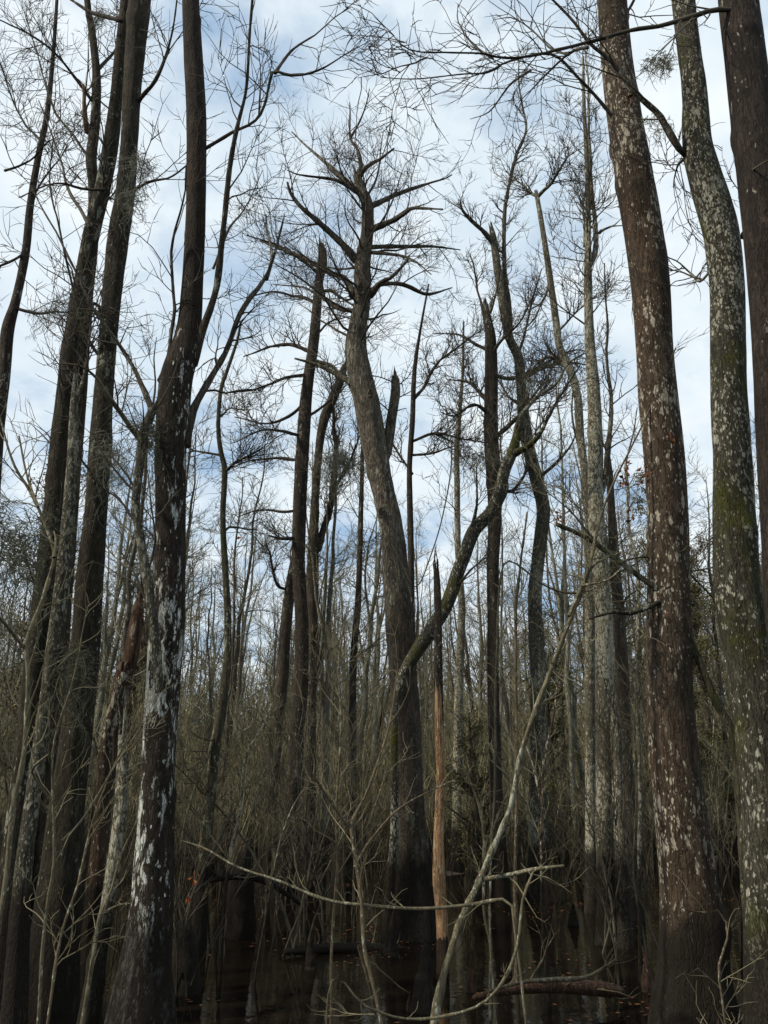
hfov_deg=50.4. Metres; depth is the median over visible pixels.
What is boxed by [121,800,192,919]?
bare shrub
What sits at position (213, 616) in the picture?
background tree
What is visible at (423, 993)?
cypress knee
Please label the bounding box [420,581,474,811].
background tree
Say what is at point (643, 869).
bare shrub
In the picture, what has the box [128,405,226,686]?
background tree
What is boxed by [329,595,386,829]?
background tree
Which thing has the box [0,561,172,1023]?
sapling
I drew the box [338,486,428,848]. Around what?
background tree
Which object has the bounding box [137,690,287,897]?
bare shrub
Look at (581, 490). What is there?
background tree
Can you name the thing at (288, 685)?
background tree
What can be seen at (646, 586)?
background tree
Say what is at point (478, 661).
background tree
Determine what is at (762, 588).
background tree
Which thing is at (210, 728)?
background tree
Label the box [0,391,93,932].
sapling
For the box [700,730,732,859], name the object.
bare shrub
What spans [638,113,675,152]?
spanish moss
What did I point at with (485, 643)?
background tree
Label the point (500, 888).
tree
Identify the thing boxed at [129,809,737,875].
ground
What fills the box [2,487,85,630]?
background tree
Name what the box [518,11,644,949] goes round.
tree
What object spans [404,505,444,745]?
background tree
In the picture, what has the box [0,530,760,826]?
wood
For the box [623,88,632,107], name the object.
dead leaf cluster
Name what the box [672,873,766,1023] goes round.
sapling
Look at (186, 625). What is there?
background tree
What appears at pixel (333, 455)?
spanish moss
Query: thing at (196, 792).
bare shrub
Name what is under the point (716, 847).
bare shrub
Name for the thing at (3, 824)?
bare shrub
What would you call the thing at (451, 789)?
bare shrub
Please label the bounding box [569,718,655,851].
bare shrub
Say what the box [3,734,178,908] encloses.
bare shrub
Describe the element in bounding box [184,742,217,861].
bare shrub
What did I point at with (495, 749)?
sapling
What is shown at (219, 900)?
bare shrub
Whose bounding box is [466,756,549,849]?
bare shrub
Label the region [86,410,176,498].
spanish moss
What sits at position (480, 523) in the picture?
leaning tree
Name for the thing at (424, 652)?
background tree
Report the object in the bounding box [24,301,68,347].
spanish moss
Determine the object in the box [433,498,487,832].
background tree
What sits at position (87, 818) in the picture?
bare shrub
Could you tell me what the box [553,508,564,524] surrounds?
dead leaf cluster
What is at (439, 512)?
vine
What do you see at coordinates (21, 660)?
evergreen tree
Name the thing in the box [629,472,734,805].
evergreen tree
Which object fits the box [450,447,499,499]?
spanish moss
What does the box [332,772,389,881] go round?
bare shrub
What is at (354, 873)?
bare shrub
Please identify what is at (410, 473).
tree
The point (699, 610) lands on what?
background tree
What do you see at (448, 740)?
thicket
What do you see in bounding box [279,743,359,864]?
bare shrub
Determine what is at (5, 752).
bare shrub
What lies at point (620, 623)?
tree
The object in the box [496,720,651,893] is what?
bare shrub
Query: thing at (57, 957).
sapling
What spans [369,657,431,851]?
background tree
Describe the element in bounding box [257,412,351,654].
background tree
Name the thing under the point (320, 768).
bare shrub
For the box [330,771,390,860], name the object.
bare shrub
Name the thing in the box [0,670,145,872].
bare shrub
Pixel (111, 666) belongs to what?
background tree
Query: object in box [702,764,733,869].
bare shrub
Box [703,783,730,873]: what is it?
bare shrub
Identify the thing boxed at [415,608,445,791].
background tree
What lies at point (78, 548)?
background tree
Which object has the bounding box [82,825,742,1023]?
water
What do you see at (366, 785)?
bare shrub
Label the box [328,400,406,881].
tree
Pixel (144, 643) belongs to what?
background tree
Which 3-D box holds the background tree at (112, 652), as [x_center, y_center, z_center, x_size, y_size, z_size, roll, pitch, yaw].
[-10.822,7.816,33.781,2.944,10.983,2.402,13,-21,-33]
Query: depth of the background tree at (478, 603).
33.26 m
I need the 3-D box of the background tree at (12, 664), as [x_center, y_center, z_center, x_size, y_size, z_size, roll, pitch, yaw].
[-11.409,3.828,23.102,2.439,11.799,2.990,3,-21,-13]
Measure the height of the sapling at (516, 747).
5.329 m
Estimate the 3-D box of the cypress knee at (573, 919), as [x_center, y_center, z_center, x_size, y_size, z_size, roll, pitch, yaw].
[2.578,5.614,11.189,0.211,0.457,0.192,9,-21,-25]
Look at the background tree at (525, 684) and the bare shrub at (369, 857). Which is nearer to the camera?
the bare shrub at (369, 857)
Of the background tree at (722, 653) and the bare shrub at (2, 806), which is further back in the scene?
the background tree at (722, 653)
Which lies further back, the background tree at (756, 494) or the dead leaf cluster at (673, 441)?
the background tree at (756, 494)
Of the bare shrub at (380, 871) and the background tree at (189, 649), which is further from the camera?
the background tree at (189, 649)
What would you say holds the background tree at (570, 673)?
on the ground
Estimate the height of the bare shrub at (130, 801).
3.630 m
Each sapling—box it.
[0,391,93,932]
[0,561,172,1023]
[30,655,198,1023]
[80,799,137,1023]
[219,696,293,970]
[253,786,316,981]
[268,617,459,1023]
[288,582,392,1023]
[430,327,708,1023]
[430,733,507,1020]
[471,479,546,981]
[471,560,617,1023]
[497,651,574,1001]
[588,393,646,981]
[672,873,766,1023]
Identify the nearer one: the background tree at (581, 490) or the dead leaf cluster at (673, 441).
the dead leaf cluster at (673, 441)
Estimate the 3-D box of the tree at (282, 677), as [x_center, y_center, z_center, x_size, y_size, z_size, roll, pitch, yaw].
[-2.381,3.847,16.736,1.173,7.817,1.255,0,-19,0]
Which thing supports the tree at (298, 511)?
on the ground
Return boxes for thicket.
[0,630,738,882]
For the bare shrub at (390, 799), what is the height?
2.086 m
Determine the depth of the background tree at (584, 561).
32.75 m
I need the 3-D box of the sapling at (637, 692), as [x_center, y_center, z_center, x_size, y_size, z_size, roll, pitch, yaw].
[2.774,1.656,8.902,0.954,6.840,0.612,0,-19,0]
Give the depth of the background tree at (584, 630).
27.06 m
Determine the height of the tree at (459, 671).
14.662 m
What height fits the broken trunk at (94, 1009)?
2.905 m
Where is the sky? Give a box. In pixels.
[0,0,767,730]
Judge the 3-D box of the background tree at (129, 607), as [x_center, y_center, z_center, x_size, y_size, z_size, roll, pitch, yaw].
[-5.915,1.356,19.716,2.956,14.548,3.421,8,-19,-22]
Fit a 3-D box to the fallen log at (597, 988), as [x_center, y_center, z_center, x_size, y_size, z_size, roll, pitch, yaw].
[1.479,3.816,6.958,1.510,0.680,0.338,2,-19,-5]
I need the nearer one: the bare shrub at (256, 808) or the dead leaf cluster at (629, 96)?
the dead leaf cluster at (629, 96)
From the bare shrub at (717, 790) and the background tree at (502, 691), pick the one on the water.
the bare shrub at (717, 790)
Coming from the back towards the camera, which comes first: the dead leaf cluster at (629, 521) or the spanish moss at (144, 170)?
the spanish moss at (144, 170)
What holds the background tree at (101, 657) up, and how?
on the ground
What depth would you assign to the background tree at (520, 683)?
33.33 m
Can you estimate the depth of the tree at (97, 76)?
9.81 m
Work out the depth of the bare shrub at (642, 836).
17.49 m
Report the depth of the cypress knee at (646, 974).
7.60 m
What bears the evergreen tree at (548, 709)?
on the ground
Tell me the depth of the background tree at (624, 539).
16.59 m
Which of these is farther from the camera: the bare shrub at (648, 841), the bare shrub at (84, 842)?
the bare shrub at (648, 841)
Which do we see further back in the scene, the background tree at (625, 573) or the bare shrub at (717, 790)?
the background tree at (625, 573)
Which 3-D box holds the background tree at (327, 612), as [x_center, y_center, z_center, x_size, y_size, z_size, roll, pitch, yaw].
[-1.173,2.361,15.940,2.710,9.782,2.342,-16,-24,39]
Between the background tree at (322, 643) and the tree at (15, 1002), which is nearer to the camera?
the tree at (15, 1002)
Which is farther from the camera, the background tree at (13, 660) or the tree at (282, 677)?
the background tree at (13, 660)
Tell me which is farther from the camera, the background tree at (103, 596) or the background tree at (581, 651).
the background tree at (103, 596)
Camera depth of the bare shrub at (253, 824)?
17.63 m
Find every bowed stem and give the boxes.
[183,826,526,1023]
[325,845,557,1023]
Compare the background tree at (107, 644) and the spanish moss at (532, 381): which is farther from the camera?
the background tree at (107, 644)
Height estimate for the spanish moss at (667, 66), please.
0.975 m
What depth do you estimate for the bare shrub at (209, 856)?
7.71 m
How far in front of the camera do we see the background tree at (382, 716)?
26.98 m
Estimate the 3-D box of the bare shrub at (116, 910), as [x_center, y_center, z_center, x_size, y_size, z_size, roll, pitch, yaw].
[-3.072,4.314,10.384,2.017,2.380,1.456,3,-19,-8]
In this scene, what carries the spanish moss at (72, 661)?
hanging from the tree at (132, 19)
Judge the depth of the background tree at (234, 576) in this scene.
17.42 m
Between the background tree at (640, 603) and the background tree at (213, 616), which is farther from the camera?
the background tree at (213, 616)
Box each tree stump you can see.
[172,916,201,995]
[224,832,255,939]
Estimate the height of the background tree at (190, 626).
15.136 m
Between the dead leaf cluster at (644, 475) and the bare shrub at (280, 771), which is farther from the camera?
the bare shrub at (280, 771)
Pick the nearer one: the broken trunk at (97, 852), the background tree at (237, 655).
the broken trunk at (97, 852)
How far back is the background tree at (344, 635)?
32.99 m
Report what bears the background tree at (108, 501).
on the ground
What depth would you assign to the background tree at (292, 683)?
32.60 m
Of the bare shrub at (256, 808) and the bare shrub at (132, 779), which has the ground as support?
the bare shrub at (132, 779)
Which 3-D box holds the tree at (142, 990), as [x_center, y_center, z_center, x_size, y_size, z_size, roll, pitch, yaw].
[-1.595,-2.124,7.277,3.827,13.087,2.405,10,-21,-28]
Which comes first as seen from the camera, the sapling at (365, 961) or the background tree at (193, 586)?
the sapling at (365, 961)
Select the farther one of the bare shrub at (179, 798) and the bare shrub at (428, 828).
the bare shrub at (179, 798)
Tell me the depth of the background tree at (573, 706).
23.10 m
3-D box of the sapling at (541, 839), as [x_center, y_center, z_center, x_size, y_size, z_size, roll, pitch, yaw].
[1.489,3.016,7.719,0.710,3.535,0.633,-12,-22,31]
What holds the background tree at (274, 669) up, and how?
on the ground
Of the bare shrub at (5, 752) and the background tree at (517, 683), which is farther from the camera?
the background tree at (517, 683)
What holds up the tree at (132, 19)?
on the ground
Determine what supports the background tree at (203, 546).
on the ground
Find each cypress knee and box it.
[304,934,317,969]
[383,909,398,954]
[406,992,410,1011]
[409,938,434,1014]
[567,903,578,926]
[574,958,579,975]
[641,945,652,992]
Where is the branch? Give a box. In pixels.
[209,839,327,930]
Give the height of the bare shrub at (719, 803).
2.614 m
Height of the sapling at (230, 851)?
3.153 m
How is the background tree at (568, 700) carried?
on the ground
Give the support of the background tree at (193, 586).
on the ground
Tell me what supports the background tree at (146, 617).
on the ground
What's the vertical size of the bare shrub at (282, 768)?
3.996 m
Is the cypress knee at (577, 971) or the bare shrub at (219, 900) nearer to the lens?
the cypress knee at (577, 971)
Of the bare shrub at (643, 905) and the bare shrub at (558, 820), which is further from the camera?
the bare shrub at (558, 820)
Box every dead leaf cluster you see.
[188,871,199,885]
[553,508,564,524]
[616,475,628,487]
[617,460,631,476]
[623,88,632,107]
[626,508,634,522]
[636,465,652,484]
[666,431,674,445]
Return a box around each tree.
[0,0,151,491]
[0,0,179,922]
[0,0,238,1023]
[0,0,388,1023]
[0,260,123,1023]
[0,438,99,797]
[0,457,22,681]
[0,520,23,729]
[0,547,31,777]
[0,561,31,755]
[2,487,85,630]
[25,463,121,631]
[32,377,153,670]
[72,432,154,845]
[72,523,147,801]
[73,529,121,670]
[79,300,209,839]
[85,457,189,831]
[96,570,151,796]
[99,585,135,734]
[100,561,146,690]
[103,448,194,844]
[103,536,199,734]
[118,386,229,665]
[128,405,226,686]
[129,499,232,690]
[139,501,212,681]
[145,560,205,717]
[145,563,208,738]
[152,561,198,674]
[174,322,299,953]
[179,551,257,768]
[181,525,218,747]
[188,386,289,840]
[190,556,254,707]
[193,554,263,729]
[194,460,289,887]
[199,620,218,734]
[200,583,256,714]
[203,192,404,898]
[208,597,256,754]
[209,480,286,837]
[210,59,486,941]
[234,689,254,828]
[244,576,293,755]
[250,522,293,884]
[254,582,283,727]
[255,395,381,894]
[255,555,334,844]
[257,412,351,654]
[258,624,320,741]
[262,679,286,784]
[264,573,320,718]
[267,476,359,859]
[270,567,318,744]
[292,578,349,823]
[299,306,399,890]
[316,0,767,653]
[316,574,371,849]
[317,542,363,834]
[317,651,362,810]
[319,0,740,1023]
[320,454,438,865]
[320,563,366,740]
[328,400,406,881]
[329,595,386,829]
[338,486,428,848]
[364,598,390,746]
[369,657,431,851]
[373,595,433,792]
[374,482,455,774]
[380,311,634,943]
[383,284,506,641]
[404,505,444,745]
[408,238,625,905]
[415,319,485,871]
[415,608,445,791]
[417,547,451,841]
[418,547,454,724]
[418,655,445,764]
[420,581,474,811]
[427,561,483,817]
[432,704,512,886]
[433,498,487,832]
[440,38,603,903]
[450,500,529,753]
[452,425,555,780]
[456,598,518,825]
[464,592,521,724]
[466,539,528,867]
[467,425,762,986]
[476,574,529,748]
[483,0,767,1023]
[485,121,630,913]
[485,536,557,753]
[486,363,626,826]
[501,550,564,757]
[502,622,529,763]
[503,548,564,735]
[504,324,620,869]
[508,446,616,855]
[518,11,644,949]
[518,320,646,688]
[518,595,584,863]
[527,578,584,835]
[544,463,643,662]
[545,496,584,681]
[549,409,655,851]
[558,495,644,709]
[559,477,647,737]
[571,541,634,696]
[572,453,645,679]
[574,413,646,920]
[576,570,650,794]
[582,491,645,730]
[603,417,724,678]
[605,487,647,751]
[625,526,646,698]
[628,482,721,684]
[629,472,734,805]
[631,525,732,853]
[686,438,737,870]
[693,503,731,718]
[694,542,713,716]
[698,561,737,839]
[703,500,762,701]
[710,412,763,641]
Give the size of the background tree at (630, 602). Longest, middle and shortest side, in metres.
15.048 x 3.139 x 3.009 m
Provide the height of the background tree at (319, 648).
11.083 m
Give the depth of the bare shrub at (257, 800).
17.21 m
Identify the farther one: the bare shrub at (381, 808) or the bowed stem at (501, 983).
the bare shrub at (381, 808)
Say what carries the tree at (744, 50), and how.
on the ground
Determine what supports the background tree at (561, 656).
on the ground
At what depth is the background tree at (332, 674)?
21.93 m
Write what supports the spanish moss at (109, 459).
hanging from the tree at (132, 19)
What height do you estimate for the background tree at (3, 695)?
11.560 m
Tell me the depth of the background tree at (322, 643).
20.93 m
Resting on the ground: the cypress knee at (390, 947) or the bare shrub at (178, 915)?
the bare shrub at (178, 915)
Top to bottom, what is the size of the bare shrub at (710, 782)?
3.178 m
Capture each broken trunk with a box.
[77,694,130,1023]
[80,572,143,1002]
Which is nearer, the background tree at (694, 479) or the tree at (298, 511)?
the tree at (298, 511)
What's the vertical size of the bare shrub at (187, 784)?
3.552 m
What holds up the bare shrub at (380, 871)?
on the water
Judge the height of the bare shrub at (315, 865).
3.571 m
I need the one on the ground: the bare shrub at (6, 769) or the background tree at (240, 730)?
the background tree at (240, 730)
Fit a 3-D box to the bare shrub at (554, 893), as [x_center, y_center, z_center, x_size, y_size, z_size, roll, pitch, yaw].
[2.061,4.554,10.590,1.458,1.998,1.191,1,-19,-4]
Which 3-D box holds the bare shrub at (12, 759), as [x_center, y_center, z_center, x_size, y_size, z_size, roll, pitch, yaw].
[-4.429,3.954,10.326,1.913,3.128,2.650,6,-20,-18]
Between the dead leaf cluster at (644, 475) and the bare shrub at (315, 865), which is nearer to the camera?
the dead leaf cluster at (644, 475)
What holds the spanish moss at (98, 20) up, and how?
hanging from the tree at (97, 76)
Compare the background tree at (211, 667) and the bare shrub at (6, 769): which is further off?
the background tree at (211, 667)
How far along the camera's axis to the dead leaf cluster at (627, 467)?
6.35 m
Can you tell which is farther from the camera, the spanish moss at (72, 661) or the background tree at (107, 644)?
the background tree at (107, 644)
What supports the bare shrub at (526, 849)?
on the water
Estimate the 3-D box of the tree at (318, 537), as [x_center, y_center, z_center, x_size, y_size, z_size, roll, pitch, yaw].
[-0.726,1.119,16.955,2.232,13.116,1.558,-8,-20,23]
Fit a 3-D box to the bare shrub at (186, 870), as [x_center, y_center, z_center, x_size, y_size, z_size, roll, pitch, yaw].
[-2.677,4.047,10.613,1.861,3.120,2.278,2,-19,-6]
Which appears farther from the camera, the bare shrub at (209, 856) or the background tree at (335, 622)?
the background tree at (335, 622)
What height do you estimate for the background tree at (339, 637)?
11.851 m
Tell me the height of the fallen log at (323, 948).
0.600 m
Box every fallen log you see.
[283,909,405,954]
[472,921,647,1000]
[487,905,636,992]
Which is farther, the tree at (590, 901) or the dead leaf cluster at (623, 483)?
the tree at (590, 901)
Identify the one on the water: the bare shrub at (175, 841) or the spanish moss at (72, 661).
the bare shrub at (175, 841)
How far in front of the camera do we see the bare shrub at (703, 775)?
18.66 m
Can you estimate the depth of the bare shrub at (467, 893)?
11.15 m
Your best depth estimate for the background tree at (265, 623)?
25.68 m
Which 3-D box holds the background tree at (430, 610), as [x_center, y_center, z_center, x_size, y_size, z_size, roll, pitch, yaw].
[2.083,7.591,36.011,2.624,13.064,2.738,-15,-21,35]
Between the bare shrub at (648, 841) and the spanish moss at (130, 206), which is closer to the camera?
the spanish moss at (130, 206)
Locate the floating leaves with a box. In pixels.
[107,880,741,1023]
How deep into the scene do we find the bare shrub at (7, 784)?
12.84 m
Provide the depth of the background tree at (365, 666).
20.64 m
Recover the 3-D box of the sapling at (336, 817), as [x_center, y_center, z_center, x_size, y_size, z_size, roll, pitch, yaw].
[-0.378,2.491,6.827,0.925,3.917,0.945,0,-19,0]
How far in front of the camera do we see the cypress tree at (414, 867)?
12.68 m
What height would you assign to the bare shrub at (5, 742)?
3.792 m
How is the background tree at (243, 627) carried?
on the ground
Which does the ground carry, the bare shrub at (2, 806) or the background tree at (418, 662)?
the background tree at (418, 662)
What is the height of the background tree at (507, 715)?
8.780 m
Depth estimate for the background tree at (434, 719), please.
31.34 m
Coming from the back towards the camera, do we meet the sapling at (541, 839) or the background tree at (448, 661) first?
the background tree at (448, 661)
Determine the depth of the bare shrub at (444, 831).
17.08 m
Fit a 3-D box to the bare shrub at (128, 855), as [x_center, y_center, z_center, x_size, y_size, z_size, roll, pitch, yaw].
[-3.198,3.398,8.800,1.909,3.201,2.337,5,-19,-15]
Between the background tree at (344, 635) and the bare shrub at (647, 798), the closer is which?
the bare shrub at (647, 798)
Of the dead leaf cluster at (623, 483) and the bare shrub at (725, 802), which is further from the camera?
the bare shrub at (725, 802)
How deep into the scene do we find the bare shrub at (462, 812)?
18.63 m
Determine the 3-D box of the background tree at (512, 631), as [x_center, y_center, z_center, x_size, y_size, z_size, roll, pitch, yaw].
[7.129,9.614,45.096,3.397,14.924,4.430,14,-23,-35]
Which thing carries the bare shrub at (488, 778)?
on the ground
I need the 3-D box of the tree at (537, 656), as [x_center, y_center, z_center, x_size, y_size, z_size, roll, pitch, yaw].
[2.953,-2.266,16.560,3.256,19.292,2.455,-3,-19,8]
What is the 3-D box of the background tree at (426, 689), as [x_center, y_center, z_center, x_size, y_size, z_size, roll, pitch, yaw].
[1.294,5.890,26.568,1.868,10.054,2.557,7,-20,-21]
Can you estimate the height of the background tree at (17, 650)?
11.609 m
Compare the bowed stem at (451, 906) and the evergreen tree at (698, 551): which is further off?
the evergreen tree at (698, 551)
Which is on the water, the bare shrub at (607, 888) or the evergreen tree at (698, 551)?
the bare shrub at (607, 888)
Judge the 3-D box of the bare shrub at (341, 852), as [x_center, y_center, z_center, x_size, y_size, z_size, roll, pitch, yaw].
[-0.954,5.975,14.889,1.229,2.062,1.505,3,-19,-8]
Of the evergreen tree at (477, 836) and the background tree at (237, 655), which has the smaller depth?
the evergreen tree at (477, 836)
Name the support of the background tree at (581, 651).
on the ground
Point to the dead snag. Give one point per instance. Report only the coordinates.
(439, 886)
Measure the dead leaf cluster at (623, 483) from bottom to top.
0.116 m
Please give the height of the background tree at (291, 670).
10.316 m
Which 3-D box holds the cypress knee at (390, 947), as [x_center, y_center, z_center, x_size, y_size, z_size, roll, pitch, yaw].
[0.071,4.872,9.331,0.217,0.605,0.230,0,-19,0]
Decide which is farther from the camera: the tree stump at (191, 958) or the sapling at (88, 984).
the tree stump at (191, 958)
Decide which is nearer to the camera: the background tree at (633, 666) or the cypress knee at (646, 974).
the cypress knee at (646, 974)
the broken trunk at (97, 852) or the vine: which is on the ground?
the broken trunk at (97, 852)
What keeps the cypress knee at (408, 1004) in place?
on the water
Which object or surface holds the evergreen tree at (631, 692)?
on the ground
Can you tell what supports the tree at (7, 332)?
on the ground
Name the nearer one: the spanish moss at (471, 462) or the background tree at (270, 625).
the spanish moss at (471, 462)
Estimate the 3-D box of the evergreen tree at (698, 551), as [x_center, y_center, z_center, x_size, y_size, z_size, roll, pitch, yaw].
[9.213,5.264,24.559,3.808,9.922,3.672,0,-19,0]
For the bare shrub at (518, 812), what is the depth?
23.85 m
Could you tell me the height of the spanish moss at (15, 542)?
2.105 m
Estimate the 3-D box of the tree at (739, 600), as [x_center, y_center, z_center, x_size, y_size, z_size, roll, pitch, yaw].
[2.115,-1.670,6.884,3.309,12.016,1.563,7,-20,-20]
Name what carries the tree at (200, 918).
on the ground
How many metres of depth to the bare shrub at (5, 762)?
11.00 m
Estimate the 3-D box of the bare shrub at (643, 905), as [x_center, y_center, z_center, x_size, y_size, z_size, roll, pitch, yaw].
[2.909,3.495,8.251,2.369,2.564,0.989,-1,-19,3]
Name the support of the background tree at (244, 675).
on the ground
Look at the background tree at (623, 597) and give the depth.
25.78 m
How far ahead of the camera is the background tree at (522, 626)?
34.21 m
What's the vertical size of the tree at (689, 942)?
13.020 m
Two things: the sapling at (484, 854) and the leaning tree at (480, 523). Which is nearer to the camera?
the sapling at (484, 854)
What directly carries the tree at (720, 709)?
on the ground
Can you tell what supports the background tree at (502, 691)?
on the ground
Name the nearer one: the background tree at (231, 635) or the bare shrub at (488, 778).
the bare shrub at (488, 778)
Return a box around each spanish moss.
[0,469,81,676]
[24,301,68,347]
[28,637,127,813]
[69,423,142,545]
[86,2,114,48]
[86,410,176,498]
[106,141,165,216]
[109,185,149,246]
[309,443,368,512]
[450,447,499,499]
[506,359,578,415]
[632,47,680,84]
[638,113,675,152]
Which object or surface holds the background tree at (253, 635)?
on the ground
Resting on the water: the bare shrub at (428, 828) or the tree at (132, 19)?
the bare shrub at (428, 828)
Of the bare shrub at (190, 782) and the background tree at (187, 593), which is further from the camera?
the background tree at (187, 593)
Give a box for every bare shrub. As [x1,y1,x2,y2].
[0,658,68,832]
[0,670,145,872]
[0,700,179,918]
[0,701,99,851]
[0,702,18,819]
[0,712,106,837]
[0,727,16,854]
[0,756,12,779]
[0,763,11,842]
[0,767,8,856]
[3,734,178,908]
[82,784,131,884]
[84,801,91,830]
[86,748,189,853]
[88,744,139,862]
[88,760,221,942]
[88,765,205,907]
[98,685,140,874]
[113,701,252,927]
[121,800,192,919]
[126,719,240,877]
[127,717,241,913]
[130,663,394,956]
[131,749,318,997]
[134,638,292,952]
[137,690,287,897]
[175,741,241,875]
[175,772,304,918]
[176,715,269,905]
[176,737,237,859]
[179,770,291,912]
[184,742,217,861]
[198,778,283,858]
[206,681,370,899]
[230,735,318,833]
[237,763,303,853]
[239,689,426,941]
[247,766,297,893]
[249,711,324,916]
[257,716,389,916]
[279,712,388,840]
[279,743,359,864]
[284,778,427,925]
[302,790,359,892]
[321,687,435,908]
[328,710,421,878]
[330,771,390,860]
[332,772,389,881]
[333,725,390,862]
[347,744,451,855]
[357,783,433,851]
[364,763,425,852]
[383,759,518,928]
[423,739,507,813]
[423,782,470,878]
[446,788,504,849]
[459,755,554,869]
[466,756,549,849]
[467,730,526,845]
[476,764,526,852]
[480,666,655,958]
[482,783,593,938]
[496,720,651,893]
[507,740,584,880]
[525,759,636,886]
[553,730,740,945]
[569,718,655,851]
[603,672,740,912]
[633,705,736,896]
[633,713,727,839]
[634,758,656,879]
[635,723,731,861]
[636,800,656,863]
[636,809,654,856]
[640,730,733,855]
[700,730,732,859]
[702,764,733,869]
[703,756,736,824]
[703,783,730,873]
[705,765,724,848]
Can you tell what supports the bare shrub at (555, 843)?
on the ground
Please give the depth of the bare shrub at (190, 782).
17.35 m
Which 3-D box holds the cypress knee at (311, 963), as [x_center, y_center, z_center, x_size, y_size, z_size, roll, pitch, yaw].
[-0.755,4.700,8.548,0.176,0.504,0.178,0,-19,0]
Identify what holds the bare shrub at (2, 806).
on the water
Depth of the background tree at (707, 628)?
19.79 m
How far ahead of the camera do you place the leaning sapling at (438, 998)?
5.61 m
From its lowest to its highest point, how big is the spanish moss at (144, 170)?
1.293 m
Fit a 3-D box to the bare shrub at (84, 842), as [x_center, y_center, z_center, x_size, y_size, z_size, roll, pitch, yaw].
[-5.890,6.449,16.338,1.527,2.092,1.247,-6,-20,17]
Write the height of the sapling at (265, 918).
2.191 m
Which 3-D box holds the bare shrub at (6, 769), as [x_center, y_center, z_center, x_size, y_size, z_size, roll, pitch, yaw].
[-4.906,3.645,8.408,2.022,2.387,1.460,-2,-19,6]
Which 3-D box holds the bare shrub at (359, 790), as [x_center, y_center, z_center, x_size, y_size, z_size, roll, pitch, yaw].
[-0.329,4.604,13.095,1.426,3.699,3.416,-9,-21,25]
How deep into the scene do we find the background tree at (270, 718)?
30.03 m
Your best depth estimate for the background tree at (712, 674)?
31.37 m
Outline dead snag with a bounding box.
[432,544,449,973]
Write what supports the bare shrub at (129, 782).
on the water
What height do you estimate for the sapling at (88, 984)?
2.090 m
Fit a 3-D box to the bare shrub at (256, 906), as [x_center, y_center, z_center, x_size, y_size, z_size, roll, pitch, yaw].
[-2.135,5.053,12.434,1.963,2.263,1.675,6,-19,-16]
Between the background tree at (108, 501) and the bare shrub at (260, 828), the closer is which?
the bare shrub at (260, 828)
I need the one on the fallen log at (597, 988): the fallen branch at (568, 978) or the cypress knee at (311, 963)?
the fallen branch at (568, 978)
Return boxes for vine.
[376,392,458,606]
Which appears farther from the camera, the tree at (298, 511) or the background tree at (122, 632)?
the background tree at (122, 632)
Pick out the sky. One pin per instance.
(298, 20)
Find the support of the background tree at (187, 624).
on the ground
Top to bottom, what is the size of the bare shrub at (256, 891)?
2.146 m
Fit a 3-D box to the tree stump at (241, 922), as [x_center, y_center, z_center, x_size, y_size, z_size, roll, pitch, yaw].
[-1.821,4.854,10.475,0.407,1.385,0.422,0,-19,0]
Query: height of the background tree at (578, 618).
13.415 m
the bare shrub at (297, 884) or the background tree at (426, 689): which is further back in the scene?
the background tree at (426, 689)
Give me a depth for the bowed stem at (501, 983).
4.34 m
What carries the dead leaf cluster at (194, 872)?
attached to the bare shrub at (209, 856)

